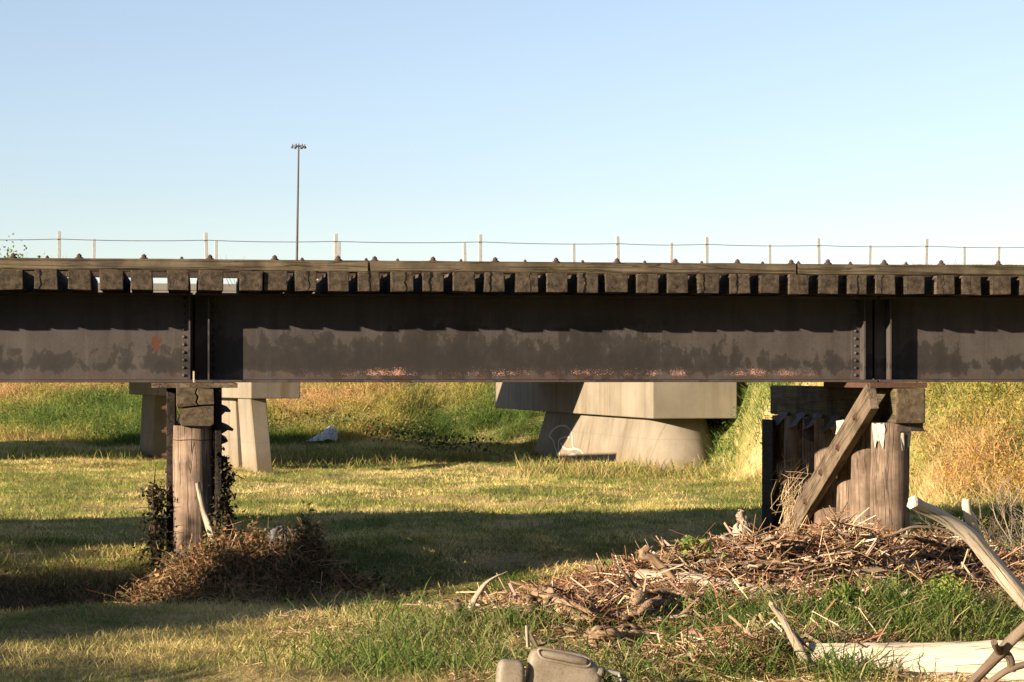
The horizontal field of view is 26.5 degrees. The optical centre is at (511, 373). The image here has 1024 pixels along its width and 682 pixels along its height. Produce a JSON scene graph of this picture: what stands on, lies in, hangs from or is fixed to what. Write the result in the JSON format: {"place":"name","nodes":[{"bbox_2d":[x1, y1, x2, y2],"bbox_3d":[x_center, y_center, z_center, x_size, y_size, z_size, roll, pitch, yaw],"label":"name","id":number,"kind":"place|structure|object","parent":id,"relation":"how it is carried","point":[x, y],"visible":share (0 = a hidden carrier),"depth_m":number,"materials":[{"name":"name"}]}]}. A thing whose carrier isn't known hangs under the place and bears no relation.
{"place":"outdoors","nodes":[
{"label":"outdoors","id":0,"kind":"place"},
{"bbox_2d":[0,382,1023,681],"bbox_3d":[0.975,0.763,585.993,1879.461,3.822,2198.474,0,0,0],"label":"ground","id":1,"kind":"structure","parent":0,"point":[8,594],"depth_m":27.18,"materials":[{"name":"green plant"}]},
{"bbox_2d":[0,233,44,257],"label":"leafy bush","id":2,"kind":"object","parent":1,"relation":"on","point":[39,256],"visible":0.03,"depth_m":83.94,"materials":[{"name":"green plant"}]},
{"bbox_2d":[0,544,167,612],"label":"ditch weeds","id":3,"kind":"object","parent":1,"relation":"on","point":[62,586],"visible":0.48,"depth_m":21.92,"materials":[{"name":"green plant"}]},
{"bbox_2d":[152,382,237,573],"bbox_3d":[-3.567,1.249,24.391,0.859,2.339,5.100,0,0,-9],"label":"timber bent","id":4,"kind":"object","parent":1,"relation":"on","point":[195,429],"visible":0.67,"depth_m":21.96,"materials":[{"name":"wood"}]},
{"bbox_2d":[132,469,178,574],"bbox_3d":[-3.566,1.543,22.023,0.586,1.173,0.526,0,0,0],"label":"dead creeper","id":5,"kind":"object","parent":4,"relation":"attached to","point":[157,504],"visible":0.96,"depth_m":22.02,"materials":[{"name":"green plant"}]},
{"bbox_2d":[203,447,250,546],"bbox_3d":[-2.954,1.304,22.019,0.626,1.140,0.494,0,0,20],"label":"dead creeper","id":6,"kind":"object","parent":4,"relation":"hanging from","point":[227,477],"visible":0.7,"depth_m":22.02,"materials":[{"name":"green plant"}]},
{"bbox_2d":[129,371,299,472],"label":"concrete pier","id":7,"kind":"structure","parent":1,"relation":"on","point":[247,445],"depth_m":43.95,"materials":[{"name":"grey concrete"}]},
{"bbox_2d":[70,501,454,606],"bbox_3d":[-2.385,2.044,20.338,4.044,1.751,3.366,0,0,24],"label":"brush heap","id":8,"kind":"object","parent":1,"relation":"on","point":[191,564],"visible":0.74,"depth_m":20.02,"materials":[{"name":"plant"}]},
{"bbox_2d":[195,482,214,543],"bbox_3d":[-2.997,1.486,21.416,0.076,0.838,0.392,0,0,-44],"label":"leaning stick","id":9,"kind":"object","parent":8,"relation":"on","point":[206,521],"visible":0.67,"depth_m":21.43,"materials":[{"name":"beige wood"}]},
{"bbox_2d":[268,525,287,549],"bbox_3d":[-2.298,1.646,21.397,0.227,0.321,0.246,0,0,0],"label":"grey bundle","id":10,"kind":"object","parent":8,"relation":"on","point":[277,528],"visible":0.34,"depth_m":21.33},
{"bbox_2d":[291,143,306,259],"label":"light mast","id":11,"kind":"object","parent":1,"relation":"on","point":[301,147],"visible":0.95,"depth_m":259.90,"materials":[{"name":"grey metal"}]},
{"bbox_2d":[307,426,337,440],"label":"plastic bag","id":12,"kind":"object","parent":1,"relation":"on","point":[326,432],"visible":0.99,"depth_m":58.80,"materials":[{"name":"white plastic"}]},
{"bbox_2d":[0,445,730,482],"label":"grass fringe","id":13,"kind":"object","parent":1,"relation":"on","point":[578,467],"depth_m":46.89,"materials":[{"name":"green plant"}]},
{"bbox_2d":[268,404,514,453],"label":"brambles","id":14,"kind":"object","parent":1,"relation":"on","point":[402,433],"visible":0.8,"depth_m":59.81,"materials":[{"name":"green plant"}]},
{"bbox_2d":[467,571,506,617],"bbox_3d":[-0.197,1.723,16.795,0.325,0.403,0.128,0,0,0],"label":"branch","id":15,"kind":"object","parent":1,"relation":"on","point":[481,588],"visible":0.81,"depth_m":16.76,"materials":[{"name":"beige wood"}]},
{"bbox_2d":[495,659,524,681],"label":"plastic container","id":16,"kind":"object","parent":1,"relation":"on","point":[510,670],"visible":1,"depth_m":13.54,"materials":[{"name":"beige plastic"}]},
{"bbox_2d":[0,382,1023,504],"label":"bank weeds","id":17,"kind":"object","parent":1,"relation":"on","point":[13,414],"visible":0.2,"depth_m":59.58,"materials":[{"name":"green plant"}]},
{"bbox_2d":[0,536,1023,681],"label":"cut grass","id":18,"kind":"structure","parent":1,"relation":"on","point":[104,640],"depth_m":16.19,"materials":[{"name":"green plant"}]},
{"bbox_2d":[525,625,529,646],"bbox_3d":[0.103,1.748,14.500,0.030,0.146,0.026,0,0,24],"label":"upright stick","id":19,"kind":"object","parent":1,"relation":"on","point":[527,636],"visible":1,"depth_m":14.49,"materials":[{"name":"beige wood"}]},
{"bbox_2d":[529,633,538,646],"bbox_3d":[0.146,1.771,14.501,0.066,0.096,0.028,0,0,0],"label":"upright stick","id":20,"kind":"object","parent":1,"relation":"on","point":[534,641],"visible":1,"depth_m":14.49,"materials":[{"name":"brown wood"}]},
{"bbox_2d":[525,647,627,681],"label":"jerry can","id":21,"kind":"object","parent":1,"relation":"on","point":[545,664],"visible":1,"depth_m":13.62,"materials":[{"name":"beige plastic"}]},
{"bbox_2d":[495,382,736,471],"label":"concrete pier","id":22,"kind":"structure","parent":1,"relation":"on","point":[664,422],"depth_m":47.16,"materials":[{"name":"beige concrete"}]},
{"bbox_2d":[11,231,1023,293],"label":"road bridge","id":23,"kind":"structure","parent":22,"relation":"on","point":[159,287],"depth_m":49.56,"materials":[{"name":"concrete"}]},
{"bbox_2d":[582,623,656,647],"bbox_3d":[0.793,1.884,15.644,0.606,0.167,0.251,0,0,-20],"label":"rotten board","id":24,"kind":"object","parent":1,"relation":"on","point":[595,631],"visible":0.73,"depth_m":15.58,"materials":[{"name":"brown wood"}]},
{"bbox_2d":[228,533,1023,681],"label":"tall grass","id":25,"kind":"structure","parent":1,"relation":"on","point":[433,629],"depth_m":15.94,"materials":[{"name":"green plant"}]},
{"bbox_2d":[239,501,1023,681],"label":"flood wrack","id":26,"kind":"object","parent":1,"relation":"on","point":[814,543],"visible":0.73,"depth_m":17.93,"materials":[{"name":"driftwood"},{"name":"dead twigs and sticks"},{"name":"bark"}]},
{"bbox_2d":[443,599,463,622],"bbox_3d":[-0.458,1.841,17.102,0.164,0.122,1.367,0,0,-3],"label":"wood splinter","id":27,"kind":"object","parent":26,"relation":"on","point":[453,602],"visible":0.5,"depth_m":16.90,"materials":[{"name":"brown wood"}]},
{"bbox_2d":[541,593,558,620],"bbox_3d":[0.269,1.799,16.491,0.199,0.294,0.222,0,0,0],"label":"dead root","id":28,"kind":"object","parent":26,"relation":"on","point":[549,598],"visible":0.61,"depth_m":16.48,"materials":[{"name":"brown wood"}]},
{"bbox_2d":[538,638,562,645],"bbox_3d":[0.254,1.888,15.332,0.080,0.049,0.437,0,0,23],"label":"driftwood chunk","id":29,"kind":"object","parent":26,"relation":"on","point":[543,642],"visible":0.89,"depth_m":15.29,"materials":[{"name":"brown wood"}]},
{"bbox_2d":[521,586,595,622],"bbox_3d":[0.352,1.748,16.567,0.574,0.232,0.684,0,0,0],"label":"root plate","id":30,"kind":"object","parent":26,"relation":"on","point":[561,602],"visible":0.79,"depth_m":16.46,"materials":[{"name":"brown wood"}]},
{"bbox_2d":[549,626,578,632],"bbox_3d":[0.379,1.870,15.917,0.248,0.053,0.110,0,0,8],"label":"driftwood chunk","id":31,"kind":"object","parent":26,"relation":"on","point":[565,630],"visible":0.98,"depth_m":15.90,"materials":[{"name":"brown wood"}]},
{"bbox_2d":[582,595,601,601],"bbox_3d":[0.627,1.728,16.747,0.202,0.078,0.108,0,0,0],"label":"driftwood chunk","id":32,"kind":"object","parent":26,"relation":"on","point":[591,596],"visible":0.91,"depth_m":16.75,"materials":[{"name":"brown wood"}]},
{"bbox_2d":[613,562,637,588],"bbox_3d":[0.926,1.624,17.531,0.225,0.229,0.074,0,0,-32],"label":"thin stick","id":33,"kind":"object","parent":26,"relation":"on","point":[631,582],"visible":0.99,"depth_m":17.50,"materials":[{"name":"brown wood"}]},
{"bbox_2d":[626,645,653,651],"bbox_3d":[0.889,1.923,15.217,0.219,0.048,0.140,0,0,0],"label":"driftwood chunk","id":34,"kind":"object","parent":26,"relation":"on","point":[649,648],"visible":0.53,"depth_m":15.21,"materials":[{"name":"brown wood"}]},
{"bbox_2d":[638,545,675,580],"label":"knotted branch","id":35,"kind":"object","parent":26,"relation":"on","point":[645,554],"visible":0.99,"depth_m":17.97,"materials":[{"name":"brown wood"}]},
{"bbox_2d":[663,535,725,558],"bbox_3d":[1.558,1.504,18.509,0.599,0.252,0.511,0,0,14],"label":"leafy weed","id":36,"kind":"object","parent":26,"relation":"on","point":[686,539],"visible":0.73,"depth_m":18.40,"materials":[{"name":"green plant"}]},
{"bbox_2d":[634,569,758,593],"bbox_3d":[1.522,1.731,17.954,1.114,0.201,0.191,0,0,28],"label":"driftwood log","id":37,"kind":"object","parent":26,"relation":"on","point":[684,575],"visible":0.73,"depth_m":17.94,"materials":[{"name":"beige wood"}]},
{"bbox_2d":[731,509,752,540],"bbox_3d":[2.122,1.457,19.246,0.464,0.529,0.277,0,0,-31],"label":"pointed stump","id":38,"kind":"object","parent":26,"relation":"on","point":[737,525],"visible":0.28,"depth_m":19.17,"materials":[{"name":"beige wood"}]},
{"bbox_2d":[686,550,806,565],"bbox_3d":[1.973,1.564,18.368,1.200,0.137,0.141,0,0,-16],"label":"pale stick","id":39,"kind":"object","parent":26,"relation":"on","point":[705,562],"visible":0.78,"depth_m":18.30,"materials":[{"name":"beige wood"}]},
{"bbox_2d":[702,559,804,575],"bbox_3d":[2.000,1.639,18.201,0.972,0.177,0.188,0,0,-13],"label":"bark piece","id":40,"kind":"object","parent":26,"relation":"on","point":[761,565],"visible":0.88,"depth_m":18.18,"materials":[{"name":"brown wood"}]},
{"bbox_2d":[749,586,795,598],"bbox_3d":[2.082,1.762,17.372,0.440,0.130,0.249,0,0,-23],"label":"bark chunk","id":41,"kind":"object","parent":26,"relation":"on","point":[782,588],"visible":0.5,"depth_m":17.38,"materials":[{"name":"brown wood"}]},
{"bbox_2d":[777,550,800,558],"bbox_3d":[2.341,1.537,18.458,0.353,0.105,0.094,0,0,-37],"label":"driftwood chunk","id":42,"kind":"object","parent":26,"relation":"on","point":[794,553],"visible":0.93,"depth_m":18.45,"materials":[{"name":"brown wood"}]},
{"bbox_2d":[785,562,908,579],"bbox_3d":[2.809,1.672,18.355,1.175,0.185,0.199,0,0,-19],"label":"rotten timber","id":43,"kind":"object","parent":26,"relation":"on","point":[846,574],"visible":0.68,"depth_m":18.26,"materials":[{"name":"brown wood"}]},
{"bbox_2d":[850,561,890,568],"bbox_3d":[3.033,1.623,18.504,0.428,0.091,0.083,0,0,-30],"label":"debris stick","id":44,"kind":"object","parent":26,"relation":"on","point":[853,562],"visible":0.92,"depth_m":18.41,"materials":[{"name":"brown wood"}]},
{"bbox_2d":[848,552,955,564],"bbox_3d":[3.329,1.617,19.016,0.279,0.186,1.593,0,0,44],"label":"broken limb","id":45,"kind":"object","parent":26,"relation":"on","point":[908,554],"visible":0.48,"depth_m":19.40,"materials":[{"name":"brown wood"}]},
{"bbox_2d":[901,530,908,543],"bbox_3d":[3.534,1.464,19.575,0.071,0.150,0.058,0,0,0],"label":"debris stick","id":46,"kind":"object","parent":26,"relation":"on","point":[904,540],"visible":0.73,"depth_m":19.57,"materials":[{"name":"beige wood"}]},
{"bbox_2d":[881,522,953,538],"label":"long twig","id":47,"kind":"object","parent":26,"relation":"on","point":[916,526],"visible":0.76,"depth_m":19.39,"materials":[{"name":"wood"}]},
{"bbox_2d":[895,534,955,550],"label":"knobbed branch","id":48,"kind":"object","parent":26,"relation":"on","point":[951,546],"visible":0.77,"depth_m":19.38,"materials":[{"name":"brown plant"}]},
{"bbox_2d":[927,549,949,557],"bbox_3d":[3.813,1.616,19.568,0.287,0.090,0.105,0,0,-17],"label":"driftwood chunk","id":49,"kind":"object","parent":26,"relation":"on","point":[934,553],"visible":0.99,"depth_m":19.56,"materials":[{"name":"brown wood"}]},
{"bbox_2d":[622,588,701,624],"bbox_3d":[1.200,1.795,16.878,0.555,0.266,1.231,0,0,12],"label":"torn stump","id":50,"kind":"object","parent":1,"relation":"on","point":[641,608],"visible":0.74,"depth_m":16.66,"materials":[{"name":"brown wood"}]},
{"bbox_2d":[766,587,811,670],"bbox_3d":[1.874,1.708,14.497,0.376,0.606,0.115,0,0,0],"label":"grey stake","id":51,"kind":"object","parent":1,"relation":"on","point":[790,632],"visible":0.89,"depth_m":14.47,"materials":[{"name":"beige wood"}]},
{"bbox_2d":[811,582,870,613],"bbox_3d":[2.577,1.753,17.054,0.471,0.272,0.408,0,0,-45],"label":"leafy weed","id":52,"kind":"object","parent":1,"relation":"on","point":[846,588],"visible":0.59,"depth_m":16.98,"materials":[{"name":"green plant"}]},
{"bbox_2d":[762,382,926,537],"bbox_3d":[3.712,1.231,25.431,0.684,2.279,5.011,0,0,-9],"label":"timber bent","id":53,"kind":"object","parent":1,"relation":"on","point":[857,456],"visible":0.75,"depth_m":24.49,"materials":[{"name":"wood"}]},
{"bbox_2d":[0,253,1023,382],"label":"railway bridge","id":54,"kind":"structure","parent":53,"relation":"on","point":[276,319],"depth_m":23.29,"materials":[{"name":"paint"}]},
{"bbox_2d":[16,251,1022,286],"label":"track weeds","id":55,"kind":"object","parent":54,"relation":"on","point":[764,263],"visible":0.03,"depth_m":24.84,"materials":[{"name":"green plant"}]},
{"bbox_2d":[771,452,808,537],"bbox_3d":[3.300,1.469,25.942,0.476,1.149,1.065,0,0,0],"label":"caught straw","id":56,"kind":"object","parent":53,"relation":"attached to","point":[791,497],"visible":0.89,"depth_m":25.85,"materials":[{"name":"beige plant"}]},
{"bbox_2d":[806,640,1023,681],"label":"bleached log","id":57,"kind":"object","parent":1,"relation":"on","point":[958,657],"visible":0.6,"depth_m":14.32,"materials":[{"name":"beige wood"}]},
{"bbox_2d":[921,565,980,583],"bbox_3d":[3.771,1.728,18.703,0.680,0.188,0.168,0,0,-29],"label":"bark sheet","id":58,"kind":"object","parent":1,"relation":"on","point":[940,570],"visible":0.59,"depth_m":18.66,"materials":[{"name":"brown wood"}]},
{"bbox_2d":[911,571,999,614],"bbox_3d":[3.374,1.741,17.012,0.830,0.383,0.636,0,0,-24],"label":"leafy weed","id":59,"kind":"object","parent":1,"relation":"on","point":[932,580],"visible":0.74,"depth_m":17.01,"materials":[{"name":"green plant"}]},
{"bbox_2d":[907,496,1023,610],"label":"forked branch","id":60,"kind":"object","parent":1,"relation":"on","point":[969,533],"visible":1,"depth_m":16.49,"materials":[{"name":"beige wood"}]},
{"bbox_2d":[912,510,1020,538],"bbox_3d":[5.535,1.893,27.361,1.931,0.341,1.524,0,0,23],"label":"leafy weed","id":61,"kind":"object","parent":1,"relation":"on","point":[957,514],"visible":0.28,"depth_m":27.26,"materials":[{"name":"green plant"}]},
{"bbox_2d":[919,471,1023,557],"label":"bare shrub","id":62,"kind":"object","parent":1,"relation":"on","point":[1010,535],"visible":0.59,"depth_m":20.46,"materials":[{"name":"brown plant"}]},
{"bbox_2d":[964,504,1023,529],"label":"leafy weed","id":63,"kind":"object","parent":1,"relation":"on","point":[1006,516],"visible":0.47,"depth_m":27.32,"materials":[{"name":"green plant"}]},
{"bbox_2d":[966,621,1023,681],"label":"bare branch","id":64,"kind":"object","parent":1,"relation":"on","point":[1002,649],"visible":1,"depth_m":13.38,"materials":[{"name":"brown plant"}]},
{"bbox_2d":[983,488,1021,544],"bbox_3d":[4.418,1.595,21.449,1.343,1.019,0.640,0,0,0],"label":"bare shrub","id":65,"kind":"object","parent":1,"relation":"on","point":[989,529],"visible":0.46,"depth_m":21.50,"materials":[{"name":"brown plant"}]},
{"bbox_2d":[0,0,1023,283],"label":"sky","id":66,"kind":"structure","parent":0,"point":[784,125],"materials":[{"name":"blue"}]}
]}

